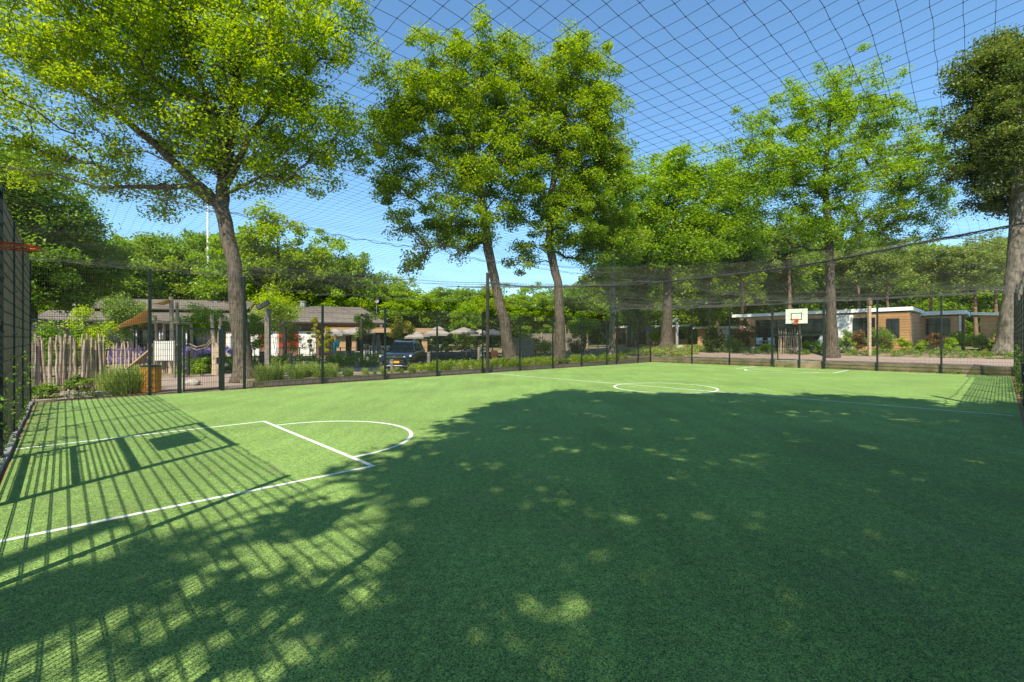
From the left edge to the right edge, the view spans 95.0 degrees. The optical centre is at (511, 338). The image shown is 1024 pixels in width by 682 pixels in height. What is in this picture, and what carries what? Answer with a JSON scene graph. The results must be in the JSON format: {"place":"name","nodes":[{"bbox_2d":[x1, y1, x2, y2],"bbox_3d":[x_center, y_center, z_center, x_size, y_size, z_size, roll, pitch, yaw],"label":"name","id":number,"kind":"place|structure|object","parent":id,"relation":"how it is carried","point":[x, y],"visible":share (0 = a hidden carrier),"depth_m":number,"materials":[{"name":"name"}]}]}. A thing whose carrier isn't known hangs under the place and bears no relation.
{"place":"outdoors","nodes":[
{"label":"outdoors","id":0,"kind":"place"},
{"bbox_2d":[31,382,251,400],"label":"pavement","id":1,"kind":"structure","parent":0,"point":[171,388],"depth_m":16.98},
{"bbox_2d":[31,381,61,397],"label":"shrub","id":2,"kind":"object","parent":1,"relation":"on","point":[50,388],"visible":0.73,"depth_m":14.11,"materials":[{"name":"green plant"}]},
{"bbox_2d":[61,374,93,391],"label":"shrub","id":3,"kind":"object","parent":1,"relation":"on","point":[75,382],"visible":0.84,"depth_m":15.24,"materials":[{"name":"green plant"}]},
{"bbox_2d":[103,365,145,393],"bbox_3d":[-12.549,1.318,15.442,1.588,0.984,1.479,0,0,-19],"label":"grass tuft","id":4,"kind":"object","parent":1,"relation":"on","point":[127,381],"visible":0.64,"depth_m":15.27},
{"bbox_2d":[140,364,161,392],"bbox_3d":[-12.117,1.320,15.750,0.600,0.900,0.600,0,0,0],"label":"litter bin","id":5,"kind":"object","parent":1,"relation":"on","point":[156,382],"visible":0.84,"depth_m":15.57,"materials":[{"name":"brown wood"}]},
{"bbox_2d":[160,356,481,373],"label":"terrace paving","id":6,"kind":"structure","parent":0,"point":[227,372],"depth_m":31.61,"materials":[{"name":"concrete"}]},
{"bbox_2d":[174,301,230,353],"bbox_3d":[-17.758,-0.159,26.978,2.476,3.970,2.673,0,0,24],"label":"tree","id":7,"kind":"object","parent":6,"relation":"on","point":[199,313],"visible":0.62,"depth_m":26.73,"materials":[{"name":"green plant"}]},
{"bbox_2d":[248,313,275,363],"bbox_3d":[-14.310,0.180,26.103,1.891,3.288,1.538,0,0,0],"label":"tree","id":8,"kind":"object","parent":6,"relation":"on","point":[253,331],"visible":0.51,"depth_m":25.98,"materials":[{"name":"green plant"}]},
{"bbox_2d":[248,282,303,356],"bbox_3d":[-18.201,-1.277,35.977,4.022,6.204,4.081,0,0,0],"label":"tree","id":9,"kind":"object","parent":6,"relation":"on","point":[276,311],"visible":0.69,"depth_m":35.80,"materials":[{"name":"green plant"}]},
{"bbox_2d":[278,324,307,355],"bbox_3d":[-17.867,0.287,38.096,2.212,3.075,2.065,0,0,-42],"label":"shrub","id":10,"kind":"object","parent":6,"relation":"on","point":[293,343],"visible":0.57,"depth_m":37.91,"materials":[{"name":"green plant"}]},
{"bbox_2d":[353,313,378,355],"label":"tree","id":11,"kind":"object","parent":6,"relation":"on","point":[370,323],"visible":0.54,"depth_m":35.71,"materials":[{"name":"green plant"}]},
{"bbox_2d":[325,327,432,354],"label":"pavilion","id":12,"kind":"structure","parent":6,"relation":"on","point":[389,340],"depth_m":45.84,"materials":[{"name":"paint"}]},
{"bbox_2d":[47,347,644,388],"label":"road","id":13,"kind":"structure","parent":0,"point":[171,380],"depth_m":22.37,"materials":[{"name":"asphalt"}]},
{"bbox_2d":[153,340,175,377],"bbox_3d":[-15.931,0.950,21.519,0.910,1.750,0.072,0,0,-6],"label":"sign","id":14,"kind":"object","parent":13,"relation":"on","point":[159,352],"visible":0.94,"depth_m":21.48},
{"bbox_2d":[255,300,269,367],"bbox_3d":[-11.870,-0.023,22.400,0.644,3.647,0.220,0,0,0],"label":"street lamp","id":15,"kind":"object","parent":13,"relation":"on","point":[266,301],"visible":0.55,"depth_m":22.29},
{"bbox_2d":[379,340,422,368],"bbox_3d":[-6.275,0.962,27.375,2.216,1.756,4.730,0,0,0],"label":"car","id":16,"kind":"object","parent":13,"relation":"on","point":[416,353],"visible":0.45,"depth_m":26.41,"materials":[{"name":"paint"}]},
{"bbox_2d":[0,362,1023,681],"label":"turf","id":17,"kind":"structure","parent":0,"point":[462,534],"depth_m":4.36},
{"bbox_2d":[7,372,1001,619],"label":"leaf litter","id":18,"kind":"object","parent":17,"relation":"on","point":[592,611],"visible":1,"depth_m":8.58,"materials":[{"name":"brown plant"}]},
{"bbox_2d":[0,366,1012,541],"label":"court line","id":19,"kind":"object","parent":17,"relation":"on","point":[315,442],"visible":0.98,"depth_m":7.11,"materials":[{"name":"paint"}]},
{"bbox_2d":[0,362,1023,485],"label":"soil strip","id":20,"kind":"object","parent":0,"point":[19,436],"visible":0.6,"depth_m":11.62,"materials":[{"name":"soil"}]},
{"bbox_2d":[0,184,31,457],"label":"fence","id":21,"kind":"object","parent":20,"relation":"on","point":[15,303],"visible":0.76,"depth_m":8.71,"materials":[{"name":"black metal"}]},
{"bbox_2d":[0,350,35,462],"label":"ivy","id":22,"kind":"object","parent":21,"relation":"attached to","point":[17,423],"visible":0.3,"depth_m":8.77,"materials":[{"name":"green plant"}]},
{"bbox_2d":[0,241,42,251],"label":"basketball hoop","id":23,"kind":"object","parent":21,"relation":"attached to","point":[38,248],"visible":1,"depth_m":6.11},
{"bbox_2d":[29,259,651,401],"bbox_3d":[-1.390,-0.210,24.686,33.588,4.020,0.116,0,0,-44],"label":"side fence","id":24,"kind":"object","parent":20,"relation":"on","point":[400,343],"visible":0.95,"depth_m":18.75,"materials":[{"name":"black metal"}]},
{"bbox_2d":[183,328,220,391],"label":"gate","id":25,"kind":"structure","parent":24,"relation":"attached to","point":[218,360],"depth_m":15.95,"materials":[{"name":"black metal"}]},
{"bbox_2d":[486,272,488,372],"bbox_3d":[-1.278,-0.838,24.627,0.150,5.285,0.150,0,0,-44],"label":"net pole","id":26,"kind":"object","parent":20,"relation":"on","point":[487,328],"visible":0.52,"depth_m":24.58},
{"bbox_2d":[0,0,1023,313],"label":"net","id":27,"kind":"object","parent":26,"relation":"attached to","point":[714,276],"visible":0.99,"depth_m":7.57,"materials":[{"name":"fabric"}]},
{"bbox_2d":[4,359,1022,450],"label":"weeds","id":28,"kind":"object","parent":20,"relation":"on","point":[119,392],"visible":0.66,"depth_m":14.51,"materials":[{"name":"green plant"}]},
{"bbox_2d":[650,293,1013,375],"bbox_3d":[17.605,-0.210,29.564,0.843,4.020,19.309,0,0,-44],"label":"fence","id":29,"kind":"object","parent":20,"relation":"on","point":[823,349],"visible":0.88,"depth_m":28.06,"materials":[{"name":"black metal"}]},
{"bbox_2d":[786,308,807,324],"bbox_3d":[17.384,-1.359,28.806,0.729,0.982,1.200,0,0,-44],"label":"basketball hoop","id":30,"kind":"object","parent":29,"relation":"attached to","point":[795,316],"visible":1,"depth_m":28.89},
{"bbox_2d":[1014,284,1023,405],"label":"side fence","id":31,"kind":"object","parent":20,"relation":"on","point":[1019,322],"visible":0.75,"depth_m":16.41,"materials":[{"name":"black metal"}]},
{"bbox_2d":[1012,344,1023,414],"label":"ivy","id":32,"kind":"object","parent":31,"relation":"attached to","point":[1016,381],"visible":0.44,"depth_m":15.23,"materials":[{"name":"green plant"}]},
{"bbox_2d":[0,0,1023,298],"label":"sky","id":33,"kind":"structure","parent":0,"point":[538,19],"materials":[{"name":"blue"}]},
{"bbox_2d":[34,343,1012,402],"bbox_3d":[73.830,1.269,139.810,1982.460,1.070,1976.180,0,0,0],"label":"ground","id":34,"kind":"structure","parent":0,"point":[1001,371],"depth_m":28.19,"materials":[{"name":"soil"}]},
{"bbox_2d":[0,400,33,474],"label":"kerb","id":35,"kind":"structure","parent":34,"relation":"on","point":[9,447],"depth_m":7.81,"materials":[{"name":"concrete"}]},
{"bbox_2d":[31,318,94,369],"bbox_3d":[-20.323,0.468,21.007,2.523,2.724,2.384,0,0,0],"label":"shrub","id":36,"kind":"object","parent":34,"relation":"on","point":[50,332],"visible":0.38,"depth_m":20.66,"materials":[{"name":"green plant"}]},
{"bbox_2d":[31,318,94,366],"bbox_3d":[-31.138,0.150,31.353,3.912,3.300,3.700,0,0,-23],"label":"hedge","id":37,"kind":"object","parent":34,"relation":"on","point":[45,320],"visible":0.18,"depth_m":30.35,"materials":[{"name":"green plant"}]},
{"bbox_2d":[0,137,132,321],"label":"broadleaf tree","id":38,"kind":"object","parent":34,"relation":"on","point":[48,284],"visible":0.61,"depth_m":32.30,"materials":[{"name":"green plant"}]},
{"bbox_2d":[31,334,122,391],"bbox_3d":[-15.318,0.832,16.207,2.934,2.045,0.398,0,0,-44],"label":"stick fence","id":39,"kind":"object","parent":34,"relation":"on","point":[96,360],"visible":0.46,"depth_m":16.18,"materials":[{"name":"wood"}]},
{"bbox_2d":[38,281,132,321],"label":"broadleaf tree","id":40,"kind":"object","parent":34,"relation":"on","point":[51,307],"visible":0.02,"depth_m":46.32,"materials":[{"name":"green plant"}]},
{"bbox_2d":[60,304,120,376],"bbox_3d":[-18.204,0.146,20.469,2.092,3.359,2.055,0,0,0],"label":"tree","id":41,"kind":"object","parent":34,"relation":"on","point":[96,333],"visible":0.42,"depth_m":20.30,"materials":[{"name":"green plant"}]},
{"bbox_2d":[93,291,153,368],"bbox_3d":[-22.339,-0.478,27.050,2.848,4.605,2.885,0,0,0],"label":"tree","id":42,"kind":"object","parent":34,"relation":"on","point":[121,316],"visible":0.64,"depth_m":26.68,"materials":[{"name":"green plant"}]},
{"bbox_2d":[89,339,167,371],"bbox_3d":[-20.053,0.927,24.939,4.304,1.850,0.088,0,0,-20],"label":"wooden fence","id":43,"kind":"object","parent":34,"relation":"on","point":[108,365],"visible":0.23,"depth_m":24.78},
{"bbox_2d":[99,235,169,298],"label":"broadleaf tree","id":44,"kind":"object","parent":34,"relation":"on","point":[138,281],"visible":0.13,"depth_m":51.68,"materials":[{"name":"green plant"}]},
{"bbox_2d":[106,232,196,299],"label":"broadleaf tree","id":45,"kind":"object","parent":34,"relation":"on","point":[166,289],"visible":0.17,"depth_m":56.30,"materials":[{"name":"green plant"}]},
{"bbox_2d":[125,297,193,373],"bbox_3d":[-18.844,-0.150,25.075,2.728,4.105,1.518,0,0,-6],"label":"play frame","id":46,"kind":"object","parent":34,"relation":"on","point":[171,322],"visible":0.45,"depth_m":24.54,"materials":[{"name":"wood"}]},
{"bbox_2d":[127,230,224,299],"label":"broadleaf tree","id":47,"kind":"object","parent":34,"relation":"on","point":[185,277],"visible":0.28,"depth_m":58.75,"materials":[{"name":"green plant"}]},
{"bbox_2d":[0,0,385,382],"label":"broadleaf tree","id":48,"kind":"object","parent":34,"relation":"on","point":[317,24],"visible":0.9,"depth_m":19.11,"materials":[{"name":"green plant"}]},
{"bbox_2d":[188,315,228,374],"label":"rope bridge","id":49,"kind":"structure","parent":34,"relation":"on","point":[215,354],"depth_m":23.42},
{"bbox_2d":[38,298,387,358],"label":"brick building","id":50,"kind":"structure","parent":34,"relation":"on","point":[330,316],"depth_m":45.84,"materials":[{"name":"brick"}]},
{"bbox_2d":[135,330,159,354],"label":"window","id":51,"kind":"structure","parent":50,"relation":"in","point":[142,337],"depth_m":42.62,"materials":[{"name":"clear glass"}]},
{"bbox_2d":[171,228,265,282],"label":"broadleaf tree","id":52,"kind":"object","parent":34,"relation":"on","point":[201,236],"depth_m":62.45,"materials":[{"name":"green plant"}]},
{"bbox_2d":[188,226,280,302],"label":"broadleaf tree","id":53,"kind":"object","parent":34,"relation":"on","point":[199,289],"visible":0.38,"depth_m":50.11,"materials":[{"name":"green plant"}]},
{"bbox_2d":[212,197,338,310],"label":"broadleaf tree","id":54,"kind":"object","parent":34,"relation":"on","point":[286,283],"visible":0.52,"depth_m":52.17,"materials":[{"name":"green plant"}]},
{"bbox_2d":[169,352,383,374],"bbox_3d":[-12.721,1.376,27.818,12.248,1.083,1.758,0,0,-44],"label":"ground cover","id":55,"kind":"object","parent":34,"relation":"on","point":[332,359],"visible":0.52,"depth_m":28.48,"materials":[{"name":"green plant"}]},
{"bbox_2d":[281,228,365,306],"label":"broadleaf tree","id":56,"kind":"object","parent":34,"relation":"on","point":[327,302],"visible":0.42,"depth_m":55.76,"materials":[{"name":"green plant"}]},
{"bbox_2d":[309,251,393,313],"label":"broadleaf tree","id":57,"kind":"object","parent":34,"relation":"on","point":[356,301],"visible":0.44,"depth_m":58.17,"materials":[{"name":"green plant"}]},
{"bbox_2d":[349,273,407,327],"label":"broadleaf tree","id":58,"kind":"object","parent":34,"relation":"on","point":[380,307],"visible":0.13,"depth_m":59.19,"materials":[{"name":"green plant"}]},
{"bbox_2d":[377,277,445,327],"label":"broadleaf tree","id":59,"kind":"object","parent":34,"relation":"on","point":[417,306],"visible":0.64,"depth_m":58.59,"materials":[{"name":"green plant"}]},
{"bbox_2d":[421,286,475,342],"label":"broadleaf tree","id":60,"kind":"object","parent":34,"relation":"on","point":[455,303],"visible":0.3,"depth_m":75.49,"materials":[{"name":"green plant"}]},
{"bbox_2d":[265,359,646,386],"bbox_3d":[0.552,1.700,26.764,26.979,0.255,0.120,0,0,-44],"label":"timber edging","id":61,"kind":"object","parent":34,"relation":"on","point":[359,378],"visible":0.65,"depth_m":21.97,"materials":[{"name":"wood"}]},
{"bbox_2d":[285,351,628,376],"bbox_3d":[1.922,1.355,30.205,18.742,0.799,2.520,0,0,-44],"label":"ground cover","id":62,"kind":"object","parent":34,"relation":"on","point":[430,365],"visible":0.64,"depth_m":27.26,"materials":[{"name":"green plant"}]},
{"bbox_2d":[408,309,516,350],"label":"undergrowth","id":63,"kind":"object","parent":34,"relation":"on","point":[430,342],"visible":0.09,"depth_m":57.48,"materials":[{"name":"green plant"}]},
{"bbox_2d":[352,1,577,365],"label":"oak tree","id":64,"kind":"object","parent":34,"relation":"on","point":[483,58],"visible":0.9,"depth_m":28.00,"materials":[{"name":"green plant"}]},
{"bbox_2d":[448,297,481,351],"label":"broadleaf tree","id":65,"kind":"object","parent":34,"relation":"on","point":[471,303],"visible":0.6,"depth_m":51.39,"materials":[{"name":"green plant"}]},
{"bbox_2d":[470,282,528,339],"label":"broadleaf tree","id":66,"kind":"object","parent":34,"relation":"on","point":[492,308],"visible":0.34,"depth_m":58.83,"materials":[{"name":"green plant"}]},
{"bbox_2d":[49,253,972,343],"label":"wood","id":67,"kind":"object","parent":34,"relation":"on","point":[624,324],"depth_m":86.66,"materials":[{"name":"green plant"}]},
{"bbox_2d":[507,282,563,333],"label":"broadleaf tree","id":68,"kind":"object","parent":34,"relation":"on","point":[530,312],"visible":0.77,"depth_m":55.04,"materials":[{"name":"green plant"}]},
{"bbox_2d":[496,17,653,363],"bbox_3d":[4.418,-9.438,31.094,10.880,22.336,7.519,0,0,0],"label":"oak tree","id":69,"kind":"object","parent":34,"relation":"on","point":[579,65],"visible":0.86,"depth_m":30.54,"materials":[{"name":"green plant"}]},
{"bbox_2d":[544,284,606,333],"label":"broadleaf tree","id":70,"kind":"object","parent":34,"relation":"on","point":[586,314],"visible":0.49,"depth_m":67.94,"materials":[{"name":"green plant"}]},
{"bbox_2d":[565,313,600,344],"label":"tree","id":71,"kind":"object","parent":34,"relation":"on","point":[588,327],"visible":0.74,"depth_m":43.52,"materials":[{"name":"green plant"}]},
{"bbox_2d":[484,317,700,345],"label":"undergrowth","id":72,"kind":"object","parent":34,"relation":"on","point":[589,338],"visible":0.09,"depth_m":71.92,"materials":[{"name":"green plant"}]},
{"bbox_2d":[575,152,655,356],"bbox_3d":[8.194,-6.909,37.931,7.155,17.064,5.268,0,0,0],"label":"broadleaf tree","id":73,"kind":"object","parent":34,"relation":"on","point":[610,294],"visible":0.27,"depth_m":37.34,"materials":[{"name":"green plant"}]},
{"bbox_2d":[591,249,663,346],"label":"broadleaf tree","id":74,"kind":"object","parent":34,"relation":"on","point":[646,290],"visible":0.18,"depth_m":49.32,"materials":[{"name":"green plant"}]},
{"bbox_2d":[597,277,672,345],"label":"broadleaf tree","id":75,"kind":"object","parent":34,"relation":"on","point":[654,313],"visible":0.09,"depth_m":60.14,"materials":[{"name":"green plant"}]},
{"bbox_2d":[617,325,655,344],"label":"bungalow","id":76,"kind":"object","parent":34,"relation":"on","point":[622,338],"visible":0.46,"depth_m":71.59,"materials":[{"name":"beige brick"}]},
{"bbox_2d":[608,344,728,356],"bbox_3d":[13.842,0.987,41.620,10.707,1.095,7.296,0,0,-43],"label":"ground cover","id":77,"kind":"object","parent":34,"relation":"on","point":[654,349],"visible":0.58,"depth_m":39.88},
{"bbox_2d":[654,324,701,344],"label":"bungalow","id":78,"kind":"object","parent":34,"relation":"on","point":[680,339],"visible":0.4,"depth_m":67.25,"materials":[{"name":"beige brick"}]},
{"bbox_2d":[649,273,707,325],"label":"broadleaf tree","id":79,"kind":"object","parent":34,"relation":"on","point":[678,311],"visible":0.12,"depth_m":70.91,"materials":[{"name":"green plant"}]},
{"bbox_2d":[599,140,775,347],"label":"broadleaf tree","id":80,"kind":"object","parent":34,"relation":"on","point":[668,193],"visible":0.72,"depth_m":42.25,"materials":[{"name":"green plant"}]},
{"bbox_2d":[689,246,734,331],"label":"pine tree","id":81,"kind":"object","parent":34,"relation":"on","point":[709,279],"visible":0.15,"depth_m":52.00,"materials":[{"name":"green plant"}]},
{"bbox_2d":[700,326,725,351],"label":"shrub","id":82,"kind":"object","parent":34,"relation":"on","point":[711,338],"visible":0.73,"depth_m":38.71,"materials":[{"name":"green plant"}]},
{"bbox_2d":[673,244,767,338],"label":"broadleaf tree","id":83,"kind":"object","parent":34,"relation":"on","point":[719,296],"visible":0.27,"depth_m":58.36,"materials":[{"name":"green plant"}]},
{"bbox_2d":[710,237,776,347],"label":"pine tree","id":84,"kind":"object","parent":34,"relation":"on","point":[729,278],"visible":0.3,"depth_m":47.89,"materials":[{"name":"green plant"}]},
{"bbox_2d":[730,320,758,347],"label":"shrub","id":85,"kind":"object","parent":34,"relation":"on","point":[747,336],"visible":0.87,"depth_m":39.79,"materials":[{"name":"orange plant"}]},
{"bbox_2d":[724,237,818,322],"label":"broadleaf tree","id":86,"kind":"object","parent":34,"relation":"on","point":[804,285],"visible":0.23,"depth_m":58.19,"materials":[{"name":"green plant"}]},
{"bbox_2d":[755,215,822,308],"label":"pine tree","id":87,"kind":"object","parent":34,"relation":"on","point":[806,270],"visible":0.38,"depth_m":54.80,"materials":[{"name":"green plant"}]},
{"bbox_2d":[766,237,848,311],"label":"broadleaf tree","id":88,"kind":"object","parent":34,"relation":"on","point":[801,306],"visible":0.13,"depth_m":62.54,"materials":[{"name":"green plant"}]},
{"bbox_2d":[733,306,923,350],"bbox_3d":[26.639,-0.655,40.143,7.300,3.270,12.372,0,0,-44],"label":"bungalow","id":89,"kind":"object","parent":34,"relation":"on","point":[814,324],"visible":0.46,"depth_m":36.27,"materials":[{"name":"beige brick"}]},
{"bbox_2d":[853,318,874,344],"bbox_3d":[26.431,-0.570,35.239,0.120,2.020,1.367,0,0,-44],"label":"window","id":90,"kind":"structure","parent":89,"relation":"in","point":[863,320],"depth_m":35.20,"materials":[{"name":"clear glass"}]},
{"bbox_2d":[680,299,1000,345],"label":"undergrowth","id":91,"kind":"object","parent":34,"relation":"on","point":[971,327],"visible":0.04,"depth_m":55.32,"materials":[{"name":"green plant"}]},
{"bbox_2d":[714,42,969,357],"bbox_3d":[24.981,-8.984,33.817,23.101,20.648,10.236,0,0,-33],"label":"oak tree","id":92,"kind":"object","parent":34,"relation":"on","point":[831,337],"visible":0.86,"depth_m":31.08,"materials":[{"name":"green plant"}]},
{"bbox_2d":[820,229,883,308],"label":"pine tree","id":93,"kind":"object","parent":34,"relation":"on","point":[849,268],"visible":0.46,"depth_m":51.99,"materials":[{"name":"green plant"}]},
{"bbox_2d":[796,236,911,309],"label":"broadleaf tree","id":94,"kind":"object","parent":34,"relation":"on","point":[851,304],"visible":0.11,"depth_m":61.03,"materials":[{"name":"green plant"}]},
{"bbox_2d":[716,346,1012,358],"bbox_3d":[25.334,0.883,31.227,3.484,0.733,22.238,0,0,-44],"label":"ground cover","id":95,"kind":"object","parent":34,"relation":"on","point":[937,352],"visible":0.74,"depth_m":30.70,"materials":[{"name":"green plant"}]},
{"bbox_2d":[863,326,896,350],"bbox_3d":[26.275,-0.019,33.567,1.928,1.864,1.927,0,0,41],"label":"shrub","id":96,"kind":"object","parent":34,"relation":"on","point":[882,342],"visible":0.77,"depth_m":33.31,"materials":[{"name":"green plant"}]},
{"bbox_2d":[854,237,920,307],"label":"pine tree","id":97,"kind":"object","parent":34,"relation":"on","point":[887,268],"visible":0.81,"depth_m":46.65,"materials":[{"name":"green plant"}]},
{"bbox_2d":[860,236,960,311],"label":"broadleaf tree","id":98,"kind":"object","parent":34,"relation":"on","point":[921,303],"visible":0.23,"depth_m":56.77,"materials":[{"name":"green plant"}]},
{"bbox_2d":[899,237,959,310],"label":"pine tree","id":99,"kind":"object","parent":34,"relation":"on","point":[935,265],"visible":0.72,"depth_m":49.29,"materials":[{"name":"green plant"}]},
{"bbox_2d":[919,310,969,349],"bbox_3d":[35.099,-0.620,39.978,6.600,3.200,5.426,0,0,-44],"label":"bungalow","id":100,"kind":"object","parent":34,"relation":"on","point":[925,322],"visible":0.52,"depth_m":37.06,"materials":[{"name":"beige brick"}]},
{"bbox_2d":[926,318,948,334],"bbox_3d":[33.657,-0.970,37.087,0.120,1.320,1.415,0,0,-44],"label":"window","id":101,"kind":"structure","parent":100,"relation":"in","point":[945,324],"depth_m":37.06,"materials":[{"name":"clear glass"}]},
{"bbox_2d":[913,255,1002,323],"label":"broadleaf tree","id":102,"kind":"object","parent":34,"relation":"on","point":[963,304],"visible":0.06,"depth_m":60.29,"materials":[{"name":"green plant"}]},
{"bbox_2d":[941,234,1007,347],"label":"pine tree","id":103,"kind":"object","parent":34,"relation":"on","point":[965,259],"visible":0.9,"depth_m":45.27,"materials":[{"name":"green plant"}]},
{"bbox_2d":[929,22,1023,355],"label":"beech tree","id":104,"kind":"object","parent":34,"relation":"on","point":[1012,55],"visible":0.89,"depth_m":28.08,"materials":[{"name":"green plant"}]},
{"bbox_2d":[955,269,1003,320],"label":"broadleaf tree","id":105,"kind":"object","parent":34,"relation":"on","point":[988,301],"visible":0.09,"depth_m":58.66,"materials":[{"name":"green plant"}]},
{"bbox_2d":[958,228,1007,312],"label":"pine tree","id":106,"kind":"object","parent":34,"relation":"on","point":[995,305],"visible":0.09,"depth_m":51.70,"materials":[{"name":"green plant"}]},
{"bbox_2d":[971,312,998,350],"bbox_3d":[38.806,-0.520,35.379,5.700,3.000,5.850,0,0,-44],"label":"bungalow","id":107,"kind":"object","parent":34,"relation":"on","point":[986,328],"visible":0.18,"depth_m":35.09,"materials":[{"name":"beige brick"}]},
{"bbox_2d":[678,353,1012,365],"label":"path","id":108,"kind":"structure","parent":0,"point":[1002,362],"depth_m":29.06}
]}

